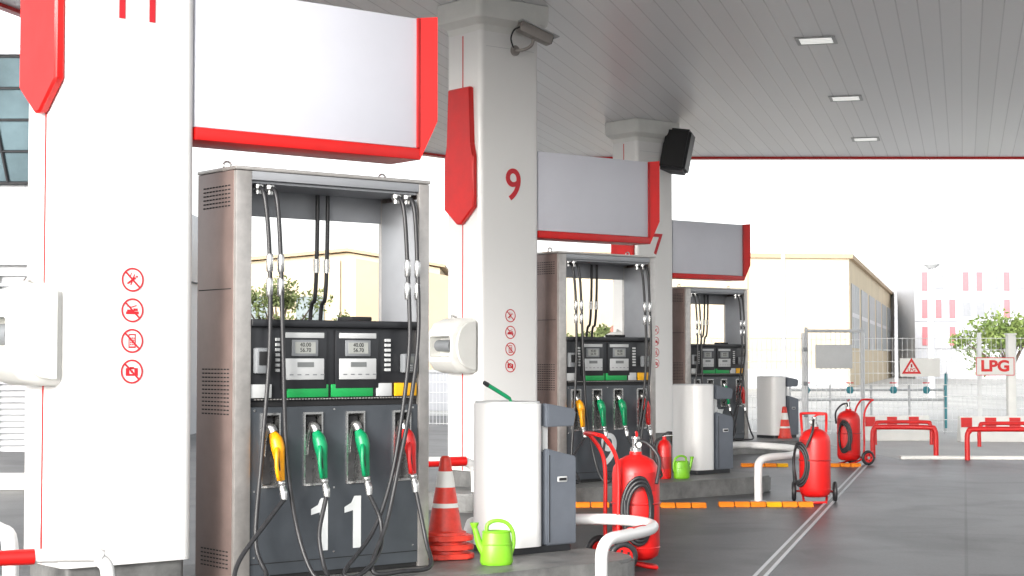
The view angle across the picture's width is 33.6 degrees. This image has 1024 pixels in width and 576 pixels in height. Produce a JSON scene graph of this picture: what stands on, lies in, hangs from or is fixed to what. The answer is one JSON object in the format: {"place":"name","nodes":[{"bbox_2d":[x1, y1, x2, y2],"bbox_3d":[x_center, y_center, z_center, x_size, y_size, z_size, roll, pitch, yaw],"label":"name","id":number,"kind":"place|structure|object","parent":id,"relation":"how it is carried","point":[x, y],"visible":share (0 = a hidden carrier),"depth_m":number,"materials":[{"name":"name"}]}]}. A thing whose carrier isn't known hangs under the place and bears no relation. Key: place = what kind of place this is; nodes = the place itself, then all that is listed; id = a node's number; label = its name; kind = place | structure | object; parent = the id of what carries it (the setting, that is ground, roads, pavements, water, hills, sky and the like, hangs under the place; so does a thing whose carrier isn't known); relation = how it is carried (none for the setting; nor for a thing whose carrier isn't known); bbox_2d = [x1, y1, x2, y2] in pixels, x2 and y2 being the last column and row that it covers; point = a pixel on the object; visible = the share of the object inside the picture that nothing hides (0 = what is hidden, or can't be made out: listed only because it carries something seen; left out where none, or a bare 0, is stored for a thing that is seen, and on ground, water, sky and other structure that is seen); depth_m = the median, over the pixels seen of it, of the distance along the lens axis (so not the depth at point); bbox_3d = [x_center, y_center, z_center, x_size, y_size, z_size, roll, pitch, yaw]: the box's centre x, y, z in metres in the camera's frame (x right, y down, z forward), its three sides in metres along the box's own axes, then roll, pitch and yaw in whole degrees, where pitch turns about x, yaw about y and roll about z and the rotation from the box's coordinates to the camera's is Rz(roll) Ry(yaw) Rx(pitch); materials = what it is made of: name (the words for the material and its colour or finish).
{"place":"outdoors","nodes":[
{"label":"outdoors","id":0,"kind":"place"},
{"bbox_2d":[251,248,447,369],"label":"gabled warehouse","id":1,"kind":"structure","parent":0,"point":[353,283],"depth_m":66.02,"materials":[{"name":"paint"}]},
{"bbox_2d":[251,296,267,318],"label":"window","id":2,"kind":"structure","parent":1,"relation":"in","point":[266,309],"depth_m":65.97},
{"bbox_2d":[296,296,323,319],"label":"window","id":3,"kind":"structure","parent":1,"relation":"in","point":[300,312],"depth_m":65.97,"materials":[{"name":"glass"}]},
{"bbox_2d":[0,416,1023,575],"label":"forecourt pavement","id":4,"kind":"structure","parent":0,"point":[885,516],"depth_m":14.10,"materials":[{"name":"concrete"}]},
{"bbox_2d":[0,522,18,575],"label":"guard rail","id":5,"kind":"object","parent":4,"relation":"on","point":[8,538],"visible":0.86,"depth_m":8.23,"materials":[{"name":"white metal"}]},
{"bbox_2d":[0,473,24,489],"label":"red white kerb","id":6,"kind":"structure","parent":4,"relation":"on","point":[12,481],"depth_m":17.68,"materials":[{"name":"plastic"}]},
{"bbox_2d":[0,548,114,575],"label":"guard rail","id":7,"kind":"object","parent":4,"relation":"on","point":[100,560],"visible":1,"depth_m":7.84,"materials":[{"name":"white metal"}]},
{"bbox_2d":[0,266,196,450],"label":"wall","id":8,"kind":"structure","parent":4,"relation":"on","point":[19,279],"depth_m":25.18,"materials":[{"name":"paint"}]},
{"bbox_2d":[0,283,26,444],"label":"louvre blades","id":9,"kind":"object","parent":8,"relation":"attached to","point":[12,412],"visible":0.17,"depth_m":25.00,"materials":[{"name":"metal"}]},
{"bbox_2d":[0,269,26,275],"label":"louvre frame","id":10,"kind":"object","parent":8,"relation":"attached to","point":[13,272],"visible":0.17,"depth_m":25.08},
{"bbox_2d":[0,184,197,283],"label":"fascia","id":11,"kind":"structure","parent":8,"relation":"attached to","point":[11,213],"depth_m":25.07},
{"bbox_2d":[0,58,28,180],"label":"glazed storey","id":12,"kind":"object","parent":11,"relation":"on","point":[14,135],"visible":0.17,"depth_m":24.81,"materials":[{"name":"blue glass"}]},
{"bbox_2d":[0,136,8,182],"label":"glazing bar","id":13,"kind":"object","parent":12,"relation":"attached to","point":[4,164],"visible":1,"depth_m":24.89,"materials":[{"name":"black plastic"}]},
{"bbox_2d":[0,45,19,54],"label":"roof edge","id":14,"kind":"object","parent":12,"relation":"on","point":[9,49],"depth_m":24.52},
{"bbox_2d":[0,181,27,183],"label":"glazing bar","id":15,"kind":"object","parent":12,"relation":"attached to","point":[15,182],"depth_m":24.95,"materials":[{"name":"black plastic"}]},
{"bbox_2d":[0,118,28,120],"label":"glazing bar","id":16,"kind":"object","parent":12,"relation":"attached to","point":[14,119],"depth_m":24.76,"materials":[{"name":"black plastic"}]},
{"bbox_2d":[2,150,28,152],"bbox_3d":[-9.306,-2.002,24.873,4.888,0.039,0.039,0,-2,0],"label":"glazing bar","id":17,"kind":"object","parent":12,"relation":"attached to","point":[15,151],"depth_m":24.86,"materials":[{"name":"black plastic"}]},
{"bbox_2d":[183,546,633,575],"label":"pump island","id":18,"kind":"structure","parent":4,"relation":"on","point":[576,561],"depth_m":9.92,"materials":[{"name":"concrete"}]},
{"bbox_2d":[30,560,182,575],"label":"plinth","id":19,"kind":"structure","parent":18,"relation":"on","point":[168,568],"depth_m":8.72,"materials":[{"name":"concrete"}]},
{"bbox_2d":[24,0,193,568],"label":"cladding","id":20,"kind":"structure","parent":19,"relation":"on","point":[116,460],"depth_m":8.70,"materials":[{"name":"white metal"}]},
{"bbox_2d":[0,277,61,385],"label":"paper towel dispenser","id":21,"kind":"object","parent":20,"relation":"attached to","point":[30,334],"visible":1,"depth_m":8.42,"materials":[{"name":"white plastic"}]},
{"bbox_2d":[20,0,64,113],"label":"emblem","id":22,"kind":"object","parent":20,"relation":"attached to","point":[42,31],"visible":1,"depth_m":8.67,"materials":[{"name":"red paint"}]},
{"bbox_2d":[40,112,46,563],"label":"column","id":23,"kind":"structure","parent":20,"relation":"attached to","point":[43,282],"depth_m":8.70,"materials":[{"name":"paint"}]},
{"bbox_2d":[119,0,125,18],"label":"number one","id":24,"kind":"structure","parent":20,"relation":"attached to","point":[122,5],"depth_m":8.73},
{"bbox_2d":[121,359,142,383],"bbox_3d":[-1.948,0.428,8.700,0.124,0.124,0.003,2,-3,-40],"label":"prohibition sign","id":25,"kind":"object","parent":20,"relation":"attached to","point":[135,373],"visible":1,"depth_m":8.70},
{"bbox_2d":[121,329,142,352],"bbox_3d":[-1.948,0.271,8.707,0.124,0.124,0.003,2,-3,-40],"label":"prohibition sign","id":26,"kind":"object","parent":20,"relation":"attached to","point":[133,342],"visible":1,"depth_m":8.71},
{"bbox_2d":[121,298,143,321],"bbox_3d":[-1.948,0.115,8.713,0.124,0.124,0.003,2,-3,-40],"label":"prohibition sign","id":27,"kind":"object","parent":20,"relation":"attached to","point":[130,311],"visible":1,"depth_m":8.71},
{"bbox_2d":[122,268,143,291],"bbox_3d":[-1.948,-0.042,8.720,0.124,0.124,0.003,2,-3,-40],"label":"prohibition sign","id":28,"kind":"object","parent":20,"relation":"attached to","point":[132,280],"visible":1,"depth_m":8.72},
{"bbox_2d":[149,0,155,22],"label":"number one","id":29,"kind":"structure","parent":20,"relation":"attached to","point":[152,8],"depth_m":8.84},
{"bbox_2d":[192,0,437,163],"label":"hanging sign board","id":30,"kind":"object","parent":20,"relation":"attached to","point":[298,78],"visible":0.79,"depth_m":9.48,"materials":[{"name":"red paint"}]},
{"bbox_3d":[-2.116,-2.848,9.045,0.880,0.305,0.690,2,-3,-39],"label":"capital","id":31,"kind":"object","parent":20,"relation":"on","visible":0},
{"bbox_2d":[0,0,1023,159],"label":"canopy","id":32,"kind":"object","parent":31,"relation":"on","point":[753,80],"visible":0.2,"depth_m":20.27,"materials":[{"name":"grey metal"}]},
{"bbox_2d":[794,36,837,45],"bbox_3d":[3.230,-2.624,18.025,0.420,0.010,0.420,-1,-2,15],"label":"recessed ceiling light","id":33,"kind":"object","parent":32,"relation":"attached to","point":[820,40],"visible":1,"depth_m":18.00,"materials":[{"name":"grey plastic"}]},
{"bbox_2d":[828,95,862,101],"bbox_3d":[4.330,-2.457,22.022,0.420,0.010,0.420,-1,-2,15],"label":"recessed ceiling light","id":34,"kind":"object","parent":32,"relation":"attached to","point":[845,98],"visible":1,"depth_m":22.01,"materials":[{"name":"grey plastic"}]},
{"bbox_2d":[851,137,879,141],"bbox_3d":[5.440,-2.286,26.118,0.420,0.010,0.420,-1,-2,15],"label":"recessed ceiling light","id":35,"kind":"object","parent":32,"relation":"attached to","point":[861,139],"visible":1,"depth_m":26.12,"materials":[{"name":"grey plastic"}]},
{"bbox_2d":[195,161,433,575],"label":"fuel dispenser","id":36,"kind":"object","parent":18,"relation":"on","point":[312,447],"visible":1,"depth_m":9.39,"materials":[{"name":"grey metal"}]},
{"bbox_2d":[297,362,313,366],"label":"display screen","id":37,"kind":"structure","parent":36,"relation":"in","point":[299,364],"depth_m":9.35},
{"bbox_2d":[351,362,366,366],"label":"display screen","id":38,"kind":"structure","parent":36,"relation":"in","point":[353,364],"depth_m":9.58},
{"bbox_2d":[428,456,473,559],"bbox_3d":[-0.403,1.319,10.253,0.305,0.608,0.304,1,-3,-20],"label":"traffic cone","id":39,"kind":"object","parent":18,"relation":"on","point":[448,537],"visible":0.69,"depth_m":10.17,"materials":[{"name":"red plastic"}]},
{"bbox_2d":[470,519,515,565],"bbox_3d":[-0.108,1.479,9.897,0.250,0.267,0.155,1,-3,-31],"label":"watering can","id":40,"kind":"object","parent":18,"relation":"on","point":[496,547],"visible":1,"depth_m":9.86,"materials":[{"name":"plastic"}]},
{"bbox_2d":[473,400,575,554],"bbox_3d":[0.065,1.177,10.674,0.550,0.934,0.424,2,-3,-39],"label":"service bin","id":41,"kind":"object","parent":18,"relation":"on","point":[524,481],"visible":0.91,"depth_m":10.49,"materials":[{"name":"white plastic"}]},
{"bbox_2d":[483,381,517,401],"bbox_3d":[-0.037,0.702,10.498,0.356,0.260,0.060,2,-3,-39],"label":"squeegee","id":42,"kind":"object","parent":41,"relation":"in","point":[494,389],"visible":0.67,"depth_m":10.44,"materials":[{"name":"green plastic"}]},
{"bbox_2d":[429,456,473,491],"bbox_3d":[-0.815,1.752,15.100,1.250,0.500,0.149,1,-3,-28],"label":"guard rail","id":43,"kind":"object","parent":4,"relation":"on","point":[465,461],"visible":0.31,"depth_m":15.23,"materials":[{"name":"white metal"}]},
{"bbox_2d":[464,514,658,575],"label":"guard rail","id":44,"kind":"object","parent":4,"relation":"on","point":[641,527],"visible":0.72,"depth_m":10.20,"materials":[{"name":"white metal"}]},
{"bbox_2d":[429,337,723,424],"bbox_3d":[0.868,1.790,31.980,7.354,1.830,0.075,-2,-3,33],"label":"fence","id":45,"kind":"object","parent":4,"relation":"on","point":[443,392],"visible":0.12,"depth_m":33.46,"materials":[{"name":"white metal"}]},
{"bbox_2d":[576,502,608,507],"bbox_3d":[0.725,1.999,15.680,0.342,0.045,0.133,0,-2,0],"label":"orange wheel stop","id":46,"kind":"object","parent":4,"relation":"on","point":[587,504],"visible":0.79,"depth_m":15.63,"materials":[{"name":"rubber"}]},
{"bbox_2d":[429,469,770,512],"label":"pump island","id":47,"kind":"structure","parent":4,"relation":"on","point":[714,484],"depth_m":16.68,"materials":[{"name":"concrete"}]},
{"bbox_2d":[452,470,470,487],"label":"plinth","id":48,"kind":"structure","parent":47,"relation":"on","point":[462,478],"depth_m":15.94,"materials":[{"name":"concrete"}]},
{"bbox_2d":[448,30,536,470],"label":"cladding","id":49,"kind":"structure","parent":48,"relation":"on","point":[499,253],"depth_m":15.98,"materials":[{"name":"white metal"}]},
{"bbox_2d":[429,314,476,372],"bbox_3d":[-0.553,0.518,15.843,0.276,0.557,0.454,2,-3,-39],"label":"paper towel dispenser","id":50,"kind":"object","parent":49,"relation":"attached to","point":[452,345],"visible":0.98,"depth_m":15.71,"materials":[{"name":"white plastic"}]},
{"bbox_2d":[445,86,476,224],"bbox_3d":[-0.485,-1.239,15.999,0.055,1.290,0.450,2,-3,-39],"label":"emblem","id":51,"kind":"object","parent":49,"relation":"attached to","point":[460,181],"visible":1,"depth_m":15.95,"materials":[{"name":"red paint"}]},
{"bbox_2d":[462,36,462,469],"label":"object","id":52,"kind":"structure","parent":49,"relation":"attached to","point":[462,279],"depth_m":15.96,"materials":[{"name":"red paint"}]},
{"bbox_2d":[437,0,548,36],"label":"capital","id":53,"kind":"object","parent":49,"relation":"on","point":[458,17],"visible":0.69,"depth_m":16.01,"materials":[{"name":"paint"}]},
{"bbox_2d":[506,168,520,199],"bbox_3d":[0.012,-0.978,16.046,0.177,0.303,0.006,2,-3,-39],"label":"column number","id":54,"kind":"object","parent":49,"relation":"attached to","point":[516,184],"depth_m":16.05,"materials":[{"name":"paint"}]},
{"bbox_2d":[510,19,559,55],"bbox_3d":[0.198,-2.365,16.102,0.474,0.329,0.193,1,-3,-24],"label":"security camera","id":55,"kind":"object","parent":49,"relation":"attached to","point":[534,32],"visible":1,"depth_m":16.04,"materials":[{"name":"grey plastic"}]},
{"bbox_2d":[537,151,659,244],"bbox_3d":[0.765,-0.881,16.850,1.590,0.845,0.360,2,-3,-39],"label":"hanging sign board","id":56,"kind":"object","parent":49,"relation":"attached to","point":[589,199],"visible":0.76,"depth_m":16.74,"materials":[{"name":"red paint"}]},
{"bbox_2d":[537,247,662,483],"bbox_3d":[0.813,0.755,16.806,1.428,2.284,0.904,2,-3,-39],"label":"fuel dispenser","id":57,"kind":"object","parent":47,"relation":"on","point":[606,385],"visible":0.91,"depth_m":16.69,"materials":[{"name":"grey metal"}]},
{"bbox_2d":[654,431,672,478],"bbox_3d":[1.524,1.674,17.044,0.153,0.472,0.150,2,-3,-44],"label":"fire extinguisher","id":58,"kind":"object","parent":47,"relation":"on","point":[664,448],"visible":0.87,"depth_m":16.99,"materials":[{"name":"red paint"}]},
{"bbox_2d":[673,455,693,478],"bbox_3d":[1.721,1.793,17.046,0.220,0.235,0.137,0,-2,3],"label":"watering can","id":59,"kind":"object","parent":47,"relation":"on","point":[681,469],"visible":1,"depth_m":17.00,"materials":[{"name":"plastic"}]},
{"bbox_2d":[672,384,732,473],"bbox_3d":[1.998,1.480,17.928,0.550,0.934,0.424,2,-3,-39],"label":"service bin","id":60,"kind":"object","parent":47,"relation":"on","point":[702,430],"visible":0.99,"depth_m":17.74,"materials":[{"name":"white plastic"}]},
{"bbox_2d":[583,431,660,569],"bbox_3d":[0.732,1.381,11.077,0.497,0.897,0.453,1,-3,-18],"label":"wheeled fire extinguisher","id":61,"kind":"object","parent":4,"relation":"on","point":[635,482],"visible":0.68,"depth_m":10.97,"materials":[{"name":"red paint"}]},
{"bbox_2d":[660,502,706,507],"bbox_3d":[1.575,1.997,15.630,0.422,0.045,0.133,0,-2,0],"label":"orange wheel stop","id":62,"kind":"object","parent":4,"relation":"on","point":[683,505],"visible":0.96,"depth_m":15.58,"materials":[{"name":"rubber"}]},
{"bbox_2d":[656,436,799,455],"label":"pump island","id":63,"kind":"structure","parent":4,"relation":"on","point":[792,441],"depth_m":24.75,"materials":[{"name":"concrete"}]},
{"bbox_2d":[656,433,670,443],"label":"plinth","id":64,"kind":"structure","parent":63,"relation":"on","point":[659,435],"depth_m":24.06,"materials":[{"name":"concrete"}]},
{"bbox_2d":[613,140,672,432],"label":"cladding","id":65,"kind":"structure","parent":64,"relation":"on","point":[635,150],"depth_m":24.12,"materials":[{"name":"white metal"}]},
{"bbox_2d":[611,244,633,254],"bbox_3d":[1.565,-0.903,24.042,0.055,1.290,0.450,2,-3,-39],"label":"emblem","id":66,"kind":"object","parent":65,"relation":"attached to","point":[619,249],"depth_m":23.99,"materials":[{"name":"red paint"}]},
{"bbox_2d":[605,118,678,143],"bbox_3d":[1.867,-2.209,24.342,0.880,0.305,0.690,2,-3,-39],"label":"capital","id":67,"kind":"object","parent":65,"relation":"on","point":[634,129],"visible":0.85,"depth_m":24.05,"materials":[{"name":"paint"}]},
{"bbox_2d":[653,234,662,253],"bbox_3d":[2.070,-0.621,24.095,0.186,0.299,0.006,2,-3,-39],"label":"column number","id":68,"kind":"object","parent":65,"relation":"attached to","point":[658,241],"depth_m":24.09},
{"bbox_2d":[659,128,694,174],"bbox_3d":[2.347,-1.949,24.262,0.492,0.690,0.445,-1,-3,21],"label":"loudspeaker","id":69,"kind":"object","parent":65,"relation":"attached to","point":[677,151],"visible":1,"depth_m":24.11,"materials":[{"name":"black plastic"}]},
{"bbox_2d":[672,220,750,280],"bbox_3d":[2.815,-0.545,24.893,1.590,0.845,0.360,2,-3,-39],"label":"hanging sign board","id":70,"kind":"object","parent":65,"relation":"attached to","point":[710,251],"visible":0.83,"depth_m":24.79,"materials":[{"name":"red paint"}]},
{"bbox_2d":[671,284,753,441],"bbox_3d":[2.863,1.091,24.849,1.428,2.284,0.905,2,-3,-39],"label":"fuel dispenser","id":71,"kind":"object","parent":63,"relation":"on","point":[725,364],"visible":0.78,"depth_m":24.84,"materials":[{"name":"grey metal"}]},
{"bbox_2d":[757,376,798,437],"bbox_3d":[4.048,1.816,25.971,0.550,0.934,0.424,2,-3,-39],"label":"service bin","id":72,"kind":"object","parent":63,"relation":"on","point":[773,398],"visible":0.97,"depth_m":25.79,"materials":[{"name":"white plastic"}]},
{"bbox_2d":[778,406,791,438],"bbox_3d":[4.130,2.118,25.734,0.322,0.643,0.322,0,-2,0],"label":"traffic cone","id":73,"kind":"object","parent":63,"relation":"on","point":[785,432],"visible":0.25,"depth_m":25.67,"materials":[{"name":"red plastic"}]},
{"bbox_2d":[741,463,788,466],"bbox_3d":[3.200,2.243,21.525,0.592,0.045,0.133,0,-2,0],"label":"orange wheel stop","id":74,"kind":"object","parent":4,"relation":"on","point":[766,465],"visible":0.9,"depth_m":21.48,"materials":[{"name":"plastic"}]},
{"bbox_2d":[733,441,798,501],"bbox_3d":[2.617,1.859,17.348,0.784,0.473,2.570,0,-2,0],"label":"guard rail","id":75,"kind":"object","parent":4,"relation":"on","point":[760,461],"visible":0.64,"depth_m":16.38,"materials":[{"name":"white metal"}]},
{"bbox_2d":[718,501,813,506],"bbox_3d":[2.350,2.001,15.730,0.872,0.045,0.133,0,-2,0],"label":"orange wheel stop","id":76,"kind":"object","parent":4,"relation":"on","point":[765,504],"visible":1,"depth_m":15.69,"materials":[{"name":"rubber"}]},
{"bbox_2d":[748,333,804,431],"bbox_3d":[4.525,1.707,29.987,1.310,1.830,0.075,0,-2,0],"label":"fence","id":77,"kind":"object","parent":4,"relation":"on","point":[802,364],"visible":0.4,"depth_m":29.97,"materials":[{"name":"white metal"}]},
{"bbox_2d":[753,463,867,575],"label":"drain channel","id":78,"kind":"object","parent":4,"relation":"on","point":[773,561],"visible":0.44,"depth_m":13.39,"materials":[{"name":"metal"}]},
{"bbox_2d":[792,412,837,503],"bbox_3d":[2.889,1.618,16.211,0.431,0.853,0.498,0,-2,8],"label":"wheeled fire extinguisher","id":79,"kind":"object","parent":4,"relation":"on","point":[813,444],"visible":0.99,"depth_m":16.03,"materials":[{"name":"red paint"}]},
{"bbox_2d":[831,463,860,466],"bbox_3d":[4.220,2.243,21.525,0.392,0.045,0.133,0,-2,0],"label":"orange wheel stop","id":80,"kind":"object","parent":4,"relation":"on","point":[845,464],"visible":0.87,"depth_m":21.48,"materials":[{"name":"plastic"}]},
{"bbox_2d":[834,398,874,464],"bbox_3d":[4.404,1.858,21.961,0.515,0.853,0.431,1,-3,-20],"label":"wheeled fire extinguisher","id":81,"kind":"object","parent":4,"relation":"on","point":[847,420],"visible":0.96,"depth_m":21.82,"materials":[{"name":"red paint"}]},
{"bbox_2d":[965,427,1023,459],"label":"red barrier hoop","id":82,"kind":"object","parent":4,"relation":"on","point":[969,431],"visible":1,"depth_m":22.89,"materials":[{"name":"paint"}]},
{"bbox_2d":[0,10,1023,271],"label":"sky","id":83,"kind":"structure","parent":0,"point":[854,207],"materials":[{"name":"white"}]},
{"bbox_2d":[542,251,892,387],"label":"cream warehouse","id":84,"kind":"structure","parent":0,"point":[837,291],"depth_m":79.69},
{"bbox_2d":[430,377,1023,458],"bbox_3d":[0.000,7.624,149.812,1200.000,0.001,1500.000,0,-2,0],"label":"ground","id":85,"kind":"structure","parent":0,"point":[949,444],"depth_m":45.98,"materials":[{"name":"concrete"}]},
{"bbox_2d":[251,275,332,319],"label":"leafy tree","id":86,"kind":"object","parent":85,"relation":"on","point":[289,302],"visible":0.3,"depth_m":44.96,"materials":[{"name":"green plant"}]},
{"bbox_2d":[430,373,447,410],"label":"wall","id":87,"kind":"structure","parent":85,"relation":"on","point":[433,389],"depth_m":44.92,"materials":[{"name":"paint"}]},
{"bbox_2d":[566,323,610,336],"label":"leafy tree","id":88,"kind":"object","parent":85,"relation":"on","point":[602,331],"visible":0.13,"depth_m":45.85,"materials":[{"name":"green plant"}]},
{"bbox_2d":[781,160,786,376],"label":"street lamp","id":89,"kind":"object","parent":85,"relation":"on","point":[783,321],"visible":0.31,"depth_m":60.00,"materials":[{"name":"metal"}]},
{"bbox_2d":[803,327,863,436],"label":"fence gate","id":90,"kind":"structure","parent":85,"relation":"on","point":[835,356],"depth_m":29.83,"materials":[{"name":"white metal"}]},
{"bbox_2d":[788,372,947,433],"bbox_3d":[6.540,2.105,31.167,2.923,1.133,0.195,0,-2,0],"label":"gas pipework","id":91,"kind":"object","parent":85,"relation":"on","point":[893,389],"visible":0.73,"depth_m":31.17,"materials":[{"name":"white metal"}]},
{"bbox_2d":[862,415,929,440],"bbox_3d":[6.450,2.351,28.527,1.100,0.418,0.293,0,-2,0],"label":"concrete barrier","id":92,"kind":"object","parent":85,"relation":"on","point":[902,435],"visible":0.52,"depth_m":28.43,"materials":[{"name":"white concrete"}]},
{"bbox_2d":[874,420,932,444],"bbox_3d":[6.250,2.307,27.127,0.963,0.394,0.060,0,-2,0],"label":"red barrier hoop","id":93,"kind":"object","parent":85,"relation":"on","point":[877,422],"visible":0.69,"depth_m":27.11,"materials":[{"name":"paint"}]},
{"bbox_2d":[870,424,938,457],"bbox_3d":[5.390,2.111,23.332,0.918,0.469,0.070,-1,-2,14],"label":"red barrier hoop","id":94,"kind":"object","parent":85,"relation":"on","point":[875,428],"visible":0.98,"depth_m":23.31,"materials":[{"name":"paint"}]},
{"bbox_2d":[894,219,934,386],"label":"street lamp","id":95,"kind":"object","parent":85,"relation":"on","point":[895,297],"visible":0.95,"depth_m":84.00,"materials":[{"name":"metal"}]},
{"bbox_2d":[927,160,931,395],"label":"street lamp","id":96,"kind":"object","parent":85,"relation":"on","point":[929,249],"visible":0.53,"depth_m":60.57,"materials":[{"name":"metal"}]},
{"bbox_2d":[923,261,939,397],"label":"street lamp","id":97,"kind":"object","parent":85,"relation":"on","point":[931,265],"visible":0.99,"depth_m":59.93,"materials":[{"name":"metal"}]},
{"bbox_2d":[864,333,1023,432],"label":"fence","id":98,"kind":"object","parent":85,"relation":"on","point":[979,377],"visible":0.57,"depth_m":29.81,"materials":[{"name":"white metal"}]},
{"bbox_2d":[900,358,939,376],"bbox_3d":[7.130,1.383,29.672,0.700,0.330,0.017,0,-2,0],"label":"warning sign","id":99,"kind":"object","parent":98,"relation":"attached to","point":[919,367],"visible":1,"depth_m":29.67,"materials":[{"name":"white plastic"}]},
{"bbox_2d":[899,455,1023,459],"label":"kerb line","id":100,"kind":"object","parent":85,"relation":"on","point":[933,457],"visible":1,"depth_m":23.09,"materials":[{"name":"paint"}]},
{"bbox_2d":[948,305,1023,376],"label":"leafy tree","id":101,"kind":"object","parent":85,"relation":"on","point":[1002,328],"visible":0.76,"depth_m":54.59,"materials":[{"name":"green plant"}]},
{"bbox_2d":[957,416,1023,441],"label":"concrete barrier","id":102,"kind":"object","parent":85,"relation":"on","point":[964,423],"visible":0.81,"depth_m":28.04,"materials":[{"name":"white concrete"}]},
{"bbox_2d":[977,421,1023,446],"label":"red barrier hoop","id":103,"kind":"object","parent":85,"relation":"on","point":[981,424],"visible":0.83,"depth_m":26.51,"materials":[{"name":"paint"}]},
{"bbox_2d":[1004,333,1016,415],"bbox_3d":[8.600,1.686,29.255,0.170,1.810,0.170,0,-2,0],"label":"gate post","id":104,"kind":"object","parent":85,"relation":"on","point":[1011,407],"visible":0.77,"depth_m":29.20,"materials":[{"name":"white metal"}]},
{"bbox_2d":[976,357,1014,374],"bbox_3d":[8.300,1.348,29.173,0.660,0.310,0.016,0,-2,0],"label":"lpg sign","id":105,"kind":"object","parent":104,"relation":"attached to","point":[994,365],"visible":1,"depth_m":29.17,"materials":[{"name":"white plastic"}]},
{"bbox_2d":[872,262,1023,378],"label":"modern office block","id":106,"kind":"structure","parent":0,"point":[964,292],"depth_m":118.08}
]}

